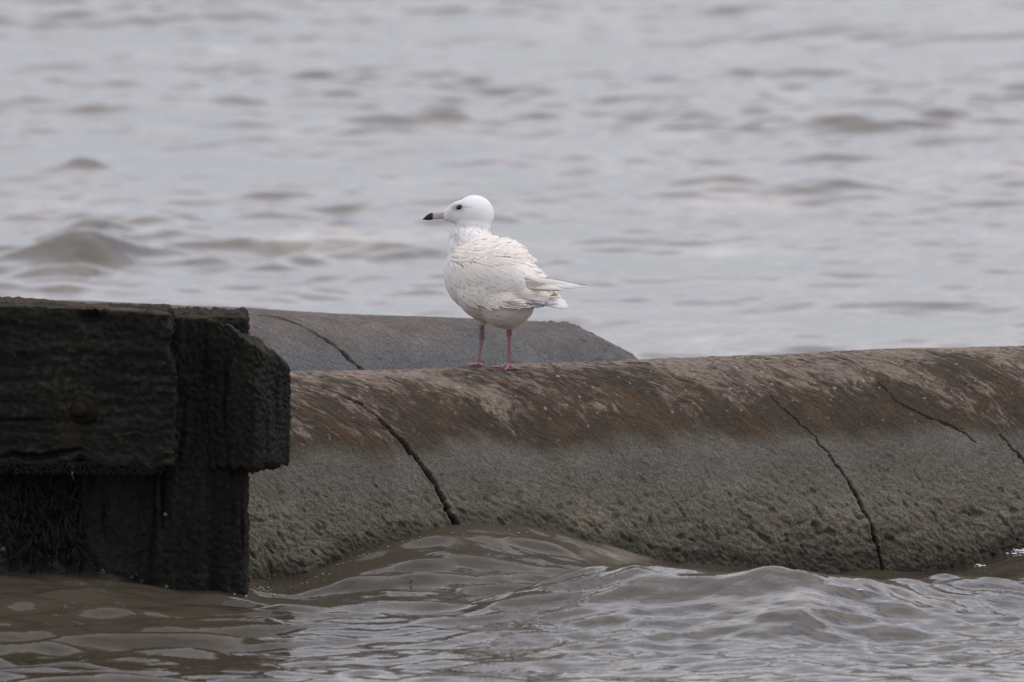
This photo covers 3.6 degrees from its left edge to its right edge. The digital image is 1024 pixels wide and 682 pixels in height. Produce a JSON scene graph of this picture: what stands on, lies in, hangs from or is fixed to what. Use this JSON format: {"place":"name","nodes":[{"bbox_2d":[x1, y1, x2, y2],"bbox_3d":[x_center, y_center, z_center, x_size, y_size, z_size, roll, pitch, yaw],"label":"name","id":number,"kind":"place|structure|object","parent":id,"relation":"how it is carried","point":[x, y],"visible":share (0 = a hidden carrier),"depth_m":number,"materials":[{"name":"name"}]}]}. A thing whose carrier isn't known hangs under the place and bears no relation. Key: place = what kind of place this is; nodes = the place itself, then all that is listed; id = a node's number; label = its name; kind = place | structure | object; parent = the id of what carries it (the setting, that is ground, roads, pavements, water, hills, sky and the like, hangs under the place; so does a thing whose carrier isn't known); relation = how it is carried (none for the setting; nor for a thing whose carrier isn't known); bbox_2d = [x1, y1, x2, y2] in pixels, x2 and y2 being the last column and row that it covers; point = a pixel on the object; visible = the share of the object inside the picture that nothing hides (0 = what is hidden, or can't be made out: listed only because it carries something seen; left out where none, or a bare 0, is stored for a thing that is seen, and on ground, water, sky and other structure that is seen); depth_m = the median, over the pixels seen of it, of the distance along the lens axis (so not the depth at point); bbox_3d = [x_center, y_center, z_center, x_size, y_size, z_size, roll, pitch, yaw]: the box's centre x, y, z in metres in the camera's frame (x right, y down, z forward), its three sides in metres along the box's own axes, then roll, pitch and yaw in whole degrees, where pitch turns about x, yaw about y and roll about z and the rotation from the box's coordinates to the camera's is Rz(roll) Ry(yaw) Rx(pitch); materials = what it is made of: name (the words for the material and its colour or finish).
{"place":"outdoors","nodes":[
{"label":"outdoors","id":0,"kind":"place"},
{"bbox_2d":[0,0,1023,681],"bbox_3d":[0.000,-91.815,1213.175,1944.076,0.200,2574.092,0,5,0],"label":"water","id":1,"kind":"structure","parent":0,"point":[682,178],"depth_m":52.31,"materials":[{"name":"grey liquid"}]},
{"bbox_2d":[0,296,291,594],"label":"timber groyne","id":2,"kind":"object","parent":1,"relation":"in","point":[165,428],"visible":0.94,"depth_m":38.94,"materials":[{"name":"wood"}]},
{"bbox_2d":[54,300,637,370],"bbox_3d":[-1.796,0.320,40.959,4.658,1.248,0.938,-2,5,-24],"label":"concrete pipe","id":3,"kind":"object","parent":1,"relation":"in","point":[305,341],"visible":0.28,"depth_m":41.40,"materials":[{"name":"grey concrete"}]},
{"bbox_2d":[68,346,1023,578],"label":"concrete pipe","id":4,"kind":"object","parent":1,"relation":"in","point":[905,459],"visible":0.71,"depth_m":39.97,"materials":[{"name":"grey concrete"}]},
{"bbox_2d":[423,195,585,369],"bbox_3d":[-0.005,-0.141,40.056,0.440,0.425,0.178,3,5,33],"label":"gull","id":5,"kind":"object","parent":4,"relation":"on","point":[508,284],"visible":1,"depth_m":40.02,"materials":[{"name":"white"}]},
{"bbox_2d":[234,532,1023,598],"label":"foam","id":6,"kind":"object","parent":1,"relation":"on","point":[1016,550],"visible":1,"depth_m":40.03,"materials":[{"name":"white"}]}
]}

